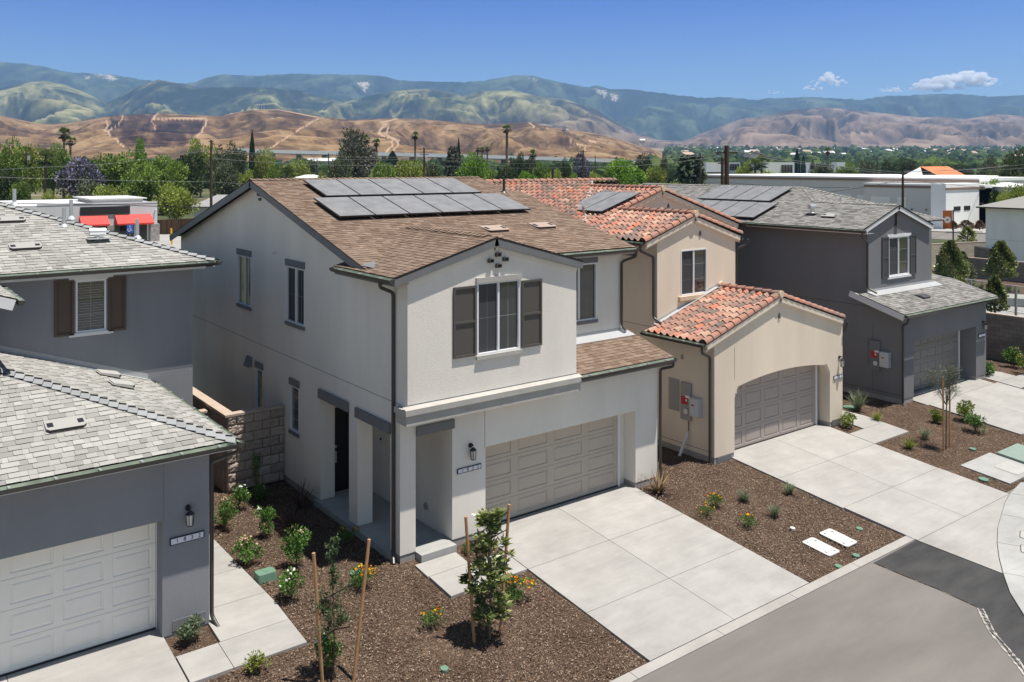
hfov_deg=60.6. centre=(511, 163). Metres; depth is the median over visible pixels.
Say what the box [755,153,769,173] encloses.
broadleaf tree
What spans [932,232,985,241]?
road
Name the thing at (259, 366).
window
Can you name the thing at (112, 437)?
house
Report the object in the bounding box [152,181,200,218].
broadleaf tree
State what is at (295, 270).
window
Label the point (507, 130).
palm tree
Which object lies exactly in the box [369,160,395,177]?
broadleaf tree
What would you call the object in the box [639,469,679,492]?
flax plant
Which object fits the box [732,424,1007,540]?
driveway
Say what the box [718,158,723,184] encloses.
utility pole
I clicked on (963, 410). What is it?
shrub
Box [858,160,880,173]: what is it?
broadleaf tree
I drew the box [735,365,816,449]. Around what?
garage door
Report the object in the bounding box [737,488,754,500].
grass tuft
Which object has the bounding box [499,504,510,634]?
tree stake
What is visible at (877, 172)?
power line
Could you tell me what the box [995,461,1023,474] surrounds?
utility vault
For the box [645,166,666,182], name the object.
broadleaf tree
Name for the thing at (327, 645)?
rose bush
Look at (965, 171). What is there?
broadleaf tree
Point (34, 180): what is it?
broadleaf tree
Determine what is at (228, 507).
rose bush
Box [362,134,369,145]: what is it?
palm tree
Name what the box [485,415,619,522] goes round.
garage door
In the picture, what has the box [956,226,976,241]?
broadleaf tree
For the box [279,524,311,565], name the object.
rose bush
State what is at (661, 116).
mountain range
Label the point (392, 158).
cypress tree
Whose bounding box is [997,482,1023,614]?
sidewalk
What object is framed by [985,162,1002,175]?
broadleaf tree
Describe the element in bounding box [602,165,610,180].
broadleaf tree
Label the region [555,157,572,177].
broadleaf tree
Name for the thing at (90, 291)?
window
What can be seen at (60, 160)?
broadleaf tree
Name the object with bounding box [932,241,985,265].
block wall
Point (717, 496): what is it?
lantana
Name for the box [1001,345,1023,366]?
rose bush
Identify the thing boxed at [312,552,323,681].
tree stake
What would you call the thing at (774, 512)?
grass tuft
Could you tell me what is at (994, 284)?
magnolia tree
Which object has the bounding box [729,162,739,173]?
office building
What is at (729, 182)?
power line
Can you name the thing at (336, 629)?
tree tie
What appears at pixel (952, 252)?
magnolia tree
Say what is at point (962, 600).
pavement crack
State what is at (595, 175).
broadleaf tree
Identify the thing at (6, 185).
broadleaf tree
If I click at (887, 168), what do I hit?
broadleaf tree
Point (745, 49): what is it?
sky
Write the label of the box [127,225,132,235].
parking sign
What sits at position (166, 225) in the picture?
wood fence
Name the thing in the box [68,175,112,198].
broadleaf tree
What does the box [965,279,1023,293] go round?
mulch bed
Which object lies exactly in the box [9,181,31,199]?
broadleaf tree
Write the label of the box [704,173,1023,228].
warehouse
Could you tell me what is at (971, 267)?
broadleaf tree
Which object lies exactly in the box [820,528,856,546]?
utility box
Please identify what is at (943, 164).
broadleaf tree
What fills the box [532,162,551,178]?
broadleaf tree
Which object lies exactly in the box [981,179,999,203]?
broadleaf tree
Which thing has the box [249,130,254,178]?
cypress tree
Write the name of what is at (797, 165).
cypress tree
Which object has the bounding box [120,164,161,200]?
broadleaf tree
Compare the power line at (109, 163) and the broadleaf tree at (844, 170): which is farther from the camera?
the broadleaf tree at (844, 170)
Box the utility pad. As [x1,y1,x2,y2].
[960,453,1023,484]
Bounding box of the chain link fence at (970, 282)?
[965,279,1023,315]
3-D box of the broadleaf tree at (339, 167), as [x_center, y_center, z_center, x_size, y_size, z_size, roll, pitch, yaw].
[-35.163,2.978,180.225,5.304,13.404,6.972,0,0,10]
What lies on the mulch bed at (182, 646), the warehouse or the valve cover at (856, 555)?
the valve cover at (856, 555)
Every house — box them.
[0,189,244,676]
[169,176,677,564]
[485,177,848,464]
[640,183,1000,406]
[678,152,693,155]
[748,152,764,157]
[976,196,1023,261]
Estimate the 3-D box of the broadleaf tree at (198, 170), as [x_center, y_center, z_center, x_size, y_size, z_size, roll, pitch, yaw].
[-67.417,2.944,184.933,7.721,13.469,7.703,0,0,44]
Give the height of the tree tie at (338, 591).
0.269 m
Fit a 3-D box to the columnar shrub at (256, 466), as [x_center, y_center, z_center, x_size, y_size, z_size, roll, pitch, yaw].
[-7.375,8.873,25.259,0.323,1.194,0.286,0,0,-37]
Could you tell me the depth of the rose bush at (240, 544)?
20.72 m
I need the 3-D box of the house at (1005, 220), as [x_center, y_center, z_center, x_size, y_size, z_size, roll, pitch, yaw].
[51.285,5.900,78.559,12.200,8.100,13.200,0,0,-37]
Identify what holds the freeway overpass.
on the ground
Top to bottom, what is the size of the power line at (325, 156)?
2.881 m
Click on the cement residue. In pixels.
(1004, 649)
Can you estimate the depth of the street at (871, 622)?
18.38 m
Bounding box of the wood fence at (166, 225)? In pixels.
[157,218,193,233]
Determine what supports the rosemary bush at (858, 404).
on the mulch bed at (1008, 368)
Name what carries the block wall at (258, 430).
on the mulch bed at (182, 646)
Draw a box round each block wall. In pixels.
[193,387,284,493]
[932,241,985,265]
[936,254,1023,282]
[974,246,991,258]
[986,312,1023,363]
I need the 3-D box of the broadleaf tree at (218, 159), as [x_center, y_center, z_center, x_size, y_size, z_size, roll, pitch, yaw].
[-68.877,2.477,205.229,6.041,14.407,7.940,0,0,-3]
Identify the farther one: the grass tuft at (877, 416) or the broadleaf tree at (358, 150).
the broadleaf tree at (358, 150)
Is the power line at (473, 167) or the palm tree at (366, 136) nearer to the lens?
the power line at (473, 167)
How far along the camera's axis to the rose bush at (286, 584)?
19.01 m
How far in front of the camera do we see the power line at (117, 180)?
121.38 m
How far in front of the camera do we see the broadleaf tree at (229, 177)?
159.04 m
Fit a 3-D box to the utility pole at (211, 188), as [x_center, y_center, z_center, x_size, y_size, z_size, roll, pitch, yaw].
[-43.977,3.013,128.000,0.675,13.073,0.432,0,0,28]
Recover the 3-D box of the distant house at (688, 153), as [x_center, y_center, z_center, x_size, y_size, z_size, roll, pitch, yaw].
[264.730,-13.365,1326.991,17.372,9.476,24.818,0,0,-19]
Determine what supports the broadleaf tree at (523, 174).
on the ground
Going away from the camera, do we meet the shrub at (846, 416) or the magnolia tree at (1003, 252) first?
the shrub at (846, 416)
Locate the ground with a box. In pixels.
[31,151,1015,492]
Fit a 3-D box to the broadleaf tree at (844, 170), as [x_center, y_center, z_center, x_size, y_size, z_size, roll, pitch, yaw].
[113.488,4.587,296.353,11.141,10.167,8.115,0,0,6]
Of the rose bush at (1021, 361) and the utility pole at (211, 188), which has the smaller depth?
the rose bush at (1021, 361)
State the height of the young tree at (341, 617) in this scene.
2.785 m
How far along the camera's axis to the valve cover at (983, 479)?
27.63 m
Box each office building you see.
[694,162,720,173]
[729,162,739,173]
[752,162,793,173]
[800,163,815,173]
[818,162,844,172]
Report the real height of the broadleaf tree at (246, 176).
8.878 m
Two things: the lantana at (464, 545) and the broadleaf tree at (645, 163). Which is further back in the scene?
the broadleaf tree at (645, 163)
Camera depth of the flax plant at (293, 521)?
22.59 m
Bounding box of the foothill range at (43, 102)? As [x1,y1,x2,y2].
[0,80,1023,150]
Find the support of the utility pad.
on the mulch bed at (1008, 368)
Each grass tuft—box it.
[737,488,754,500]
[768,505,781,516]
[781,480,800,493]
[870,411,882,420]
[903,437,917,447]
[920,426,932,437]
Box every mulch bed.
[165,445,903,681]
[817,359,1023,491]
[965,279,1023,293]
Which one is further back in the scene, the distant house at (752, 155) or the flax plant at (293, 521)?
the distant house at (752, 155)
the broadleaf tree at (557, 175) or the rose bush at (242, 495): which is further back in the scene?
the broadleaf tree at (557, 175)
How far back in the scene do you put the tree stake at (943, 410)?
29.91 m
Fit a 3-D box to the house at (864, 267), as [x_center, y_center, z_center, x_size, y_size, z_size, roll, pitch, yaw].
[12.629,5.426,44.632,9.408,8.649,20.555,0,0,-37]
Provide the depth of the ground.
242.19 m
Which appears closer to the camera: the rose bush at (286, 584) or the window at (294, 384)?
the rose bush at (286, 584)
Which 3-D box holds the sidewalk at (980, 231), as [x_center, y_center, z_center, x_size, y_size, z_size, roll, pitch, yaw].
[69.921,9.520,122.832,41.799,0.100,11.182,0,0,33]
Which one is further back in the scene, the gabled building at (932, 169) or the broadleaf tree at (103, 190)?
the gabled building at (932, 169)
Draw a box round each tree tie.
[321,583,353,601]
[322,626,349,638]
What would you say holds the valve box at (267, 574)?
on the mulch bed at (182, 646)
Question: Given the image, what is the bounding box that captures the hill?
[0,109,661,163]
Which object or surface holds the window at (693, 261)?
in the house at (753, 365)
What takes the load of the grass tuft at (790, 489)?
on the mulch bed at (182, 646)
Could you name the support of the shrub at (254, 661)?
on the mulch bed at (182, 646)
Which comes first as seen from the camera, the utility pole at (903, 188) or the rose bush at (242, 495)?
the rose bush at (242, 495)
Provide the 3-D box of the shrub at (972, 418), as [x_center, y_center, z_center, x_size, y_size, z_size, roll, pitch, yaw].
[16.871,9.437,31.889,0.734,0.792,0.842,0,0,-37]
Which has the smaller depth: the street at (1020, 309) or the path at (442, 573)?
the path at (442, 573)
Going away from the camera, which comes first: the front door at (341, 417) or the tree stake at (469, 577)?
the tree stake at (469, 577)
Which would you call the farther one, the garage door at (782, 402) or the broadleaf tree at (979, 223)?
the broadleaf tree at (979, 223)
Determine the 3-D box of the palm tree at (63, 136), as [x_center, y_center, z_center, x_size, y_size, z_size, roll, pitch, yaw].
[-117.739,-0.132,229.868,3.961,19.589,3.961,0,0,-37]
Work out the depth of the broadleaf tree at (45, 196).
126.78 m
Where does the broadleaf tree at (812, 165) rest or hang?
on the ground
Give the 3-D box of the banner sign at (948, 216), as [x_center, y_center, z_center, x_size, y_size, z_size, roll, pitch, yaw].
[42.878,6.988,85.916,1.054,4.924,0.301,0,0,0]
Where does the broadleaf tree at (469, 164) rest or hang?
on the ground
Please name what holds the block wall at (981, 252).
on the ground
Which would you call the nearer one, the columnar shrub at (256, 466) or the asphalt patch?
the asphalt patch
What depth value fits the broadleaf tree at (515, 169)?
249.26 m
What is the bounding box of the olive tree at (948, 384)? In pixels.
[918,361,962,449]
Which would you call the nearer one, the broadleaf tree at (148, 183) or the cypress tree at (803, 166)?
the broadleaf tree at (148, 183)
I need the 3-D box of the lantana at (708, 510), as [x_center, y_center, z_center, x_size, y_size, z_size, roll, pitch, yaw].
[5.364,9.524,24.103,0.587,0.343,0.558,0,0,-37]
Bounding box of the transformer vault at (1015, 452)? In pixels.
[997,443,1023,463]
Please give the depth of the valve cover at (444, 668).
17.03 m
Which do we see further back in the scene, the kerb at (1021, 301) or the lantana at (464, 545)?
the kerb at (1021, 301)
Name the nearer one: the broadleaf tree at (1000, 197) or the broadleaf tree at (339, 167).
the broadleaf tree at (1000, 197)
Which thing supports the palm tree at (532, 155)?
on the ground
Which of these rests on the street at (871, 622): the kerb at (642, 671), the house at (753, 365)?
the kerb at (642, 671)
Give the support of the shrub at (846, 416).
on the mulch bed at (1008, 368)
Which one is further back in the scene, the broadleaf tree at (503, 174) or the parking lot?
the broadleaf tree at (503, 174)
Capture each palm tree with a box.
[35,149,54,193]
[57,127,70,198]
[66,136,75,193]
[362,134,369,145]
[372,138,380,173]
[411,131,419,163]
[485,146,489,162]
[502,124,511,171]
[529,149,536,171]
[747,158,762,173]
[824,147,831,162]
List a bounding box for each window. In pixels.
[69,275,112,337]
[236,248,251,310]
[254,361,262,407]
[284,259,304,330]
[288,377,299,437]
[476,274,522,359]
[576,257,597,324]
[681,248,706,295]
[887,233,911,278]
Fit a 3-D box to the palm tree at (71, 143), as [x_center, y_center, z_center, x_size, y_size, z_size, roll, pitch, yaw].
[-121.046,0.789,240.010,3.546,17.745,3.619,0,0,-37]
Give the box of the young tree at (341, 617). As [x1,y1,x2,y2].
[310,533,352,678]
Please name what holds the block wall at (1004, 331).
on the ground
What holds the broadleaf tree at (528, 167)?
on the ground
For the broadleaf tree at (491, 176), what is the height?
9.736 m
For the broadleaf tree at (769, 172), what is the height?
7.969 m
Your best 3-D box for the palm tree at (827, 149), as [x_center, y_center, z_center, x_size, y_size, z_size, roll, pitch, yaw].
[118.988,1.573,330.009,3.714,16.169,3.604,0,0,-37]
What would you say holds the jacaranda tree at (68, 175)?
on the ground
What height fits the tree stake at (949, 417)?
2.250 m
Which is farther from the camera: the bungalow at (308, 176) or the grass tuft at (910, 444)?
the bungalow at (308, 176)
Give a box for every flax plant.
[275,503,310,530]
[279,479,319,508]
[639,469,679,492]
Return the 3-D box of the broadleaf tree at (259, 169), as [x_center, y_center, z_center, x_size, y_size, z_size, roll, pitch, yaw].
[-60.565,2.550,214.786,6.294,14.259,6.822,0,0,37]
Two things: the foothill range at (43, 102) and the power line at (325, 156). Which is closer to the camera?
the power line at (325, 156)
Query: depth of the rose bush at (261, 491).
24.69 m
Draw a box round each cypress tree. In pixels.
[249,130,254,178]
[386,150,399,164]
[457,138,460,164]
[794,150,800,172]
[801,155,805,173]
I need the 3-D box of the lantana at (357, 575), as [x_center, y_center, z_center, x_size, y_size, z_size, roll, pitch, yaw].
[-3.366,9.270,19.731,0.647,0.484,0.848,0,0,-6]
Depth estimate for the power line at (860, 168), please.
86.63 m
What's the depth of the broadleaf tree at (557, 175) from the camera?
164.77 m
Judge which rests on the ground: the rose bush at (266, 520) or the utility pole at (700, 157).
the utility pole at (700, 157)
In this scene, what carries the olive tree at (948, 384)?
on the mulch bed at (1008, 368)
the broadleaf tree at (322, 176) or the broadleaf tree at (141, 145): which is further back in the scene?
the broadleaf tree at (141, 145)
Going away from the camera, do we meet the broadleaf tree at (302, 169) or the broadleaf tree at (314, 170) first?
the broadleaf tree at (302, 169)
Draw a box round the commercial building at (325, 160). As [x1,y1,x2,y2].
[307,158,335,163]
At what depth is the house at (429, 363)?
24.07 m
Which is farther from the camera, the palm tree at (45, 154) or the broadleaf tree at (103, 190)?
the palm tree at (45, 154)
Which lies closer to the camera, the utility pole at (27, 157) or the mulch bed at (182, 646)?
the mulch bed at (182, 646)
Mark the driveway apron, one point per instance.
(971, 537)
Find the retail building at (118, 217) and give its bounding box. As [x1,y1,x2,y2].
[0,195,159,241]
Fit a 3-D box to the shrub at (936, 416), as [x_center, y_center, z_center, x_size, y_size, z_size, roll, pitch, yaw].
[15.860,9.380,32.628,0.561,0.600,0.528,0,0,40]
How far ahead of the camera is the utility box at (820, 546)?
22.72 m
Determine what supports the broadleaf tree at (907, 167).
on the ground
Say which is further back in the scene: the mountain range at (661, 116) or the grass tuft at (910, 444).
the mountain range at (661, 116)
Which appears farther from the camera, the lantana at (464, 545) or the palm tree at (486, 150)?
the palm tree at (486, 150)
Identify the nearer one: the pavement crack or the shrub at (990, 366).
the pavement crack
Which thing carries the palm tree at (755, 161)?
on the ground
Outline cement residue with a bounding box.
[886,568,1023,674]
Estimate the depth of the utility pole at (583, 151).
179.88 m
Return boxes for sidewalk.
[932,228,985,233]
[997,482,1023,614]
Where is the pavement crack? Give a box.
[878,564,1023,670]
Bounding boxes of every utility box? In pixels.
[802,537,839,556]
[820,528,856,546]
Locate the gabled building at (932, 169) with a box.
[907,166,963,174]
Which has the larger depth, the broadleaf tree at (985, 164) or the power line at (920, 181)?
the broadleaf tree at (985, 164)
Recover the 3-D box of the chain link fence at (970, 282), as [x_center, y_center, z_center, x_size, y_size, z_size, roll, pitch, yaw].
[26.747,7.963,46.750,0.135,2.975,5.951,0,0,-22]
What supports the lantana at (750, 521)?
on the mulch bed at (182, 646)
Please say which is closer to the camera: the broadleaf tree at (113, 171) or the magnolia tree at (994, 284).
the magnolia tree at (994, 284)
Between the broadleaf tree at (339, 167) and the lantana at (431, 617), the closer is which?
the lantana at (431, 617)
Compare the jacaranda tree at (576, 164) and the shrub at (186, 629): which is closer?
the shrub at (186, 629)
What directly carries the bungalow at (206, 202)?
on the ground
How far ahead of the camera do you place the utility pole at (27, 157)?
164.88 m
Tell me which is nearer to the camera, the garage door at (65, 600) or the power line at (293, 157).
the garage door at (65, 600)
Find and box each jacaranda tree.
[54,156,105,198]
[572,150,593,177]
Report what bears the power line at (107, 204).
attached to the utility pole at (211, 188)
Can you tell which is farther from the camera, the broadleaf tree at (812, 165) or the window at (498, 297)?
the broadleaf tree at (812, 165)
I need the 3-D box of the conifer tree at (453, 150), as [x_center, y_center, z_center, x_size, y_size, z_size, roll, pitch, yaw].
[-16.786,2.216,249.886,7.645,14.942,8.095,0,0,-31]
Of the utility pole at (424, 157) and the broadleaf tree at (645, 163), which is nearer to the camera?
the utility pole at (424, 157)
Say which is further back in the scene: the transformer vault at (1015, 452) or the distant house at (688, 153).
the distant house at (688, 153)
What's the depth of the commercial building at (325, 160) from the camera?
422.10 m
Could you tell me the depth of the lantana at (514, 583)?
19.57 m
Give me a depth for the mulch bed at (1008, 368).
31.46 m
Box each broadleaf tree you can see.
[0,136,30,184]
[0,168,19,200]
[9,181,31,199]
[13,144,48,193]
[37,142,71,196]
[41,189,57,199]
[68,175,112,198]
[91,149,142,194]
[92,183,128,195]
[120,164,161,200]
[129,153,190,214]
[134,139,148,168]
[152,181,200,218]
[177,147,208,196]
[187,137,219,196]
[205,144,230,192]
[209,160,239,195]
[225,140,248,179]
[238,169,252,185]
[253,146,275,178]
[264,164,284,178]
[277,164,296,178]
[286,158,312,176]
[305,157,324,175]
[317,169,327,177]
[327,147,353,177]
[338,126,379,177]
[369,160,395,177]
[394,159,426,176]
[422,159,444,176]
[455,151,489,178]
[486,166,496,178]
[492,163,513,178]
[508,151,524,178]
[516,170,539,181]
[524,157,535,176]
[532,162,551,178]
[543,168,561,178]
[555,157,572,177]
[561,173,577,177]
[589,171,603,180]
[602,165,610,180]
[607,158,646,184]
[633,153,651,182]
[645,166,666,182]
[660,154,667,180]
[736,161,753,173]
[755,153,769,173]
[758,169,789,173]
[809,159,835,173]
[810,159,815,172]
[835,163,863,173]
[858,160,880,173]
[880,159,904,173]
[899,158,917,173]
[921,162,934,174]
[935,161,952,174]
[949,251,977,287]
[955,163,973,174]
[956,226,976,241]
[958,220,974,229]
[974,220,985,229]
[976,155,998,174]
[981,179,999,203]
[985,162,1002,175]
[996,145,1023,176]
[996,188,1011,201]
[1003,183,1023,198]
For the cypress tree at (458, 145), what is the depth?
254.77 m
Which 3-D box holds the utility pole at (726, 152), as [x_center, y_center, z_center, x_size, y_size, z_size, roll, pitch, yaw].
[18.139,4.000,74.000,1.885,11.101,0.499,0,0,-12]
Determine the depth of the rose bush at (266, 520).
22.20 m
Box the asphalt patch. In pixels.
[874,540,1023,666]
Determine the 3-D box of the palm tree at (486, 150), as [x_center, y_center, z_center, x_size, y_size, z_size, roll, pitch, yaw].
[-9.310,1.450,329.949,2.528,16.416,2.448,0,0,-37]
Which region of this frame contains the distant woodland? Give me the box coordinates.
[5,143,1023,188]
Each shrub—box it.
[174,613,204,640]
[241,649,271,673]
[252,452,261,488]
[839,411,856,427]
[929,408,945,422]
[956,399,975,418]
[963,412,986,433]
[986,361,994,375]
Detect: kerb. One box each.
[610,536,914,681]
[989,294,1023,305]
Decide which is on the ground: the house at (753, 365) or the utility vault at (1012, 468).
the house at (753, 365)
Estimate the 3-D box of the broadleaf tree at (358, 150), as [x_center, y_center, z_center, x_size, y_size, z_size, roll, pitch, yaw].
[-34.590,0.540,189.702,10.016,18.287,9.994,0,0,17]
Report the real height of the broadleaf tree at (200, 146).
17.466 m
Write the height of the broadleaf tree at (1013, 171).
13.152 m
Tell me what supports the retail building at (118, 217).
on the ground
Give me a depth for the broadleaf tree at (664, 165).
259.71 m
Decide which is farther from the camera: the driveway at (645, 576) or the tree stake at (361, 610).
the driveway at (645, 576)
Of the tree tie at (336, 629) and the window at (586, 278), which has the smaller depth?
the tree tie at (336, 629)
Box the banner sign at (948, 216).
[943,210,953,239]
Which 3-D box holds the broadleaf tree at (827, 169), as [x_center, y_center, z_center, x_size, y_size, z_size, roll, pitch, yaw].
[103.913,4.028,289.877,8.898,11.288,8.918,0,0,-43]
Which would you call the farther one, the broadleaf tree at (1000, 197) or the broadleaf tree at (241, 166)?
the broadleaf tree at (241, 166)
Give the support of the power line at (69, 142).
attached to the utility pole at (211, 188)
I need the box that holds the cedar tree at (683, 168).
[670,153,708,184]
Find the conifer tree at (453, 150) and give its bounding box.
[443,146,462,176]
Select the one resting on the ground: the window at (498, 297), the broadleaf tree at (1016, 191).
the broadleaf tree at (1016, 191)
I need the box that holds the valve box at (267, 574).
[254,567,276,584]
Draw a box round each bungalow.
[192,195,226,217]
[295,175,317,177]
[994,182,1022,198]
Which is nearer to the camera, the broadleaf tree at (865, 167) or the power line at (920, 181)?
the power line at (920, 181)
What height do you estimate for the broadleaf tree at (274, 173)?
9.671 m
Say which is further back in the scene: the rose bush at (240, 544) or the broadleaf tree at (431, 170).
the broadleaf tree at (431, 170)
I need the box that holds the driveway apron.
[918,494,1008,573]
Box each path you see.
[176,540,306,681]
[415,552,526,598]
[842,410,908,443]
[984,370,1023,388]
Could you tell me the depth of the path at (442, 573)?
20.54 m
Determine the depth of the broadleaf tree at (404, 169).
189.25 m
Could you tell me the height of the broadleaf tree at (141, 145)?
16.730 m
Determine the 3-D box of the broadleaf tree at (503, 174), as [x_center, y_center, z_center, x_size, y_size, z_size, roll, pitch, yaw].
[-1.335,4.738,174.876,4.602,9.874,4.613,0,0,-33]
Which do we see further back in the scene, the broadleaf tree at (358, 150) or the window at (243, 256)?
the broadleaf tree at (358, 150)
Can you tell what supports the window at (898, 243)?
in the house at (864, 267)
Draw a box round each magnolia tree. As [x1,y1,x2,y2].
[458,506,514,639]
[932,239,970,283]
[981,240,1018,280]
[985,275,1009,312]
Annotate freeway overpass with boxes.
[237,148,642,164]
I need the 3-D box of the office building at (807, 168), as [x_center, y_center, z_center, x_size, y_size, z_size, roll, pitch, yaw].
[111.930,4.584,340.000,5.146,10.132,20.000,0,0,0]
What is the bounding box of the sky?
[0,0,1023,99]
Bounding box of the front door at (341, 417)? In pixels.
[335,408,348,491]
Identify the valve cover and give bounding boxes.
[440,665,448,672]
[843,405,854,409]
[852,553,859,558]
[978,477,988,481]
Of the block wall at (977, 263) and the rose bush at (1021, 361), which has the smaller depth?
the rose bush at (1021, 361)
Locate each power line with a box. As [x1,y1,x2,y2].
[0,150,209,169]
[1,143,571,163]
[2,138,202,144]
[3,202,209,207]
[5,141,694,159]
[5,177,243,183]
[212,156,721,167]
[486,175,848,187]
[729,150,1015,172]
[738,153,1020,174]
[832,179,1023,191]
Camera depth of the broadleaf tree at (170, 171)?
164.01 m
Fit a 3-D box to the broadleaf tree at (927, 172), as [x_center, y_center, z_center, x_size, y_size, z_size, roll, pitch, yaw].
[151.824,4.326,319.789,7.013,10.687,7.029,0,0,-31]
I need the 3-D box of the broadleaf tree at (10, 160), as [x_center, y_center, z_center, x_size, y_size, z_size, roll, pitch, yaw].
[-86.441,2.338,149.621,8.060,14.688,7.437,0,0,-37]
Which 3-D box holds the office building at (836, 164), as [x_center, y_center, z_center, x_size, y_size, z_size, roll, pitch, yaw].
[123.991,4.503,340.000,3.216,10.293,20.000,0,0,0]
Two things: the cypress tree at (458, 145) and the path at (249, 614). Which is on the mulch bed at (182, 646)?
the path at (249, 614)
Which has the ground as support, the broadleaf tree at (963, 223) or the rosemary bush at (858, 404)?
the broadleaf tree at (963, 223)
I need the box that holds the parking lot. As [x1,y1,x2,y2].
[151,234,180,248]
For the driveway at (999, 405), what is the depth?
35.39 m
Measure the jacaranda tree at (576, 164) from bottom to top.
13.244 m
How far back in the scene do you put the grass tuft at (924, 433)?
30.98 m
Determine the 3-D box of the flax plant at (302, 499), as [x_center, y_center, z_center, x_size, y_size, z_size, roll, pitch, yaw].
[-5.857,9.075,24.183,1.171,0.768,1.006,0,0,-37]
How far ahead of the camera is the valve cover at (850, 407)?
33.93 m
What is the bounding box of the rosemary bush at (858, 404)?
[845,387,868,410]
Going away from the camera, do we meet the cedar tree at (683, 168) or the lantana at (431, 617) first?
the lantana at (431, 617)
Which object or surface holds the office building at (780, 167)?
on the ground
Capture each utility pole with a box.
[24,152,29,180]
[209,140,213,206]
[420,147,429,176]
[580,150,586,177]
[697,153,702,183]
[715,146,737,184]
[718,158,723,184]
[902,170,903,206]
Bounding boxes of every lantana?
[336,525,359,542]
[348,563,376,587]
[419,605,445,628]
[462,541,472,553]
[499,572,536,600]
[696,502,714,516]
[706,492,725,505]
[738,513,758,527]
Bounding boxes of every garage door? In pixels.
[0,522,156,676]
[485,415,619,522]
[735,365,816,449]
[914,330,959,391]
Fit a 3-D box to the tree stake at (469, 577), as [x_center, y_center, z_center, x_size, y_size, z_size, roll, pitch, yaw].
[-0.859,8.520,17.913,0.273,2.665,0.063,0,0,-37]
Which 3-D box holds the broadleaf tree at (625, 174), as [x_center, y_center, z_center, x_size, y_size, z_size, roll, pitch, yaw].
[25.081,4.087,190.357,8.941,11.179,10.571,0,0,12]
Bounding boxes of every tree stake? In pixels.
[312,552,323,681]
[352,539,370,681]
[464,516,475,642]
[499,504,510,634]
[942,376,943,450]
[949,386,950,446]
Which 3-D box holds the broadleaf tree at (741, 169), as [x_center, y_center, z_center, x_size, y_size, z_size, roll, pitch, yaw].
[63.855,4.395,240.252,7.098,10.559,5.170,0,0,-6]
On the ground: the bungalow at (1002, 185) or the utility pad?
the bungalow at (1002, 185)
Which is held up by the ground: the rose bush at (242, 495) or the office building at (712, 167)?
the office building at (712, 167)
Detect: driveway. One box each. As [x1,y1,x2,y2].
[0,629,187,681]
[485,483,808,661]
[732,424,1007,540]
[913,377,1023,434]
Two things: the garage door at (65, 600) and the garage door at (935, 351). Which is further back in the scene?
the garage door at (935, 351)
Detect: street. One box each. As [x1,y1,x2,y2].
[635,488,1023,681]
[986,305,1023,315]
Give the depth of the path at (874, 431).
31.45 m
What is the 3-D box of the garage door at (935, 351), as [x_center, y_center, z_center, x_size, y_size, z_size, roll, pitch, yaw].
[17.677,8.275,37.103,5.200,2.350,0.090,0,0,-37]
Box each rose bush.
[214,496,238,528]
[229,483,251,507]
[231,534,264,562]
[251,483,273,499]
[254,505,277,535]
[277,566,305,597]
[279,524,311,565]
[313,631,342,672]
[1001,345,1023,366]
[1016,353,1023,367]
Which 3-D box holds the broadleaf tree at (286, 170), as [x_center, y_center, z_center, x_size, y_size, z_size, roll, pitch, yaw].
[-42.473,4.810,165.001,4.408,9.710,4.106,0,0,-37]
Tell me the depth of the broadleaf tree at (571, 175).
165.59 m
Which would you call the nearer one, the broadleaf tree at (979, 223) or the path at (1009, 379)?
the path at (1009, 379)
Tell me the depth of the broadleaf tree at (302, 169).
239.01 m
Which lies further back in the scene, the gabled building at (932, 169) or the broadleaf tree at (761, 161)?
the broadleaf tree at (761, 161)
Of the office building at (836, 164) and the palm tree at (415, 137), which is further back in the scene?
the office building at (836, 164)
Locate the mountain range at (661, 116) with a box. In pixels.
[0,62,1023,140]
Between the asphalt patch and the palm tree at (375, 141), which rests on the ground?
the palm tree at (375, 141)
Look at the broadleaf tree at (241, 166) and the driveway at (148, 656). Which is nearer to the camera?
the driveway at (148, 656)

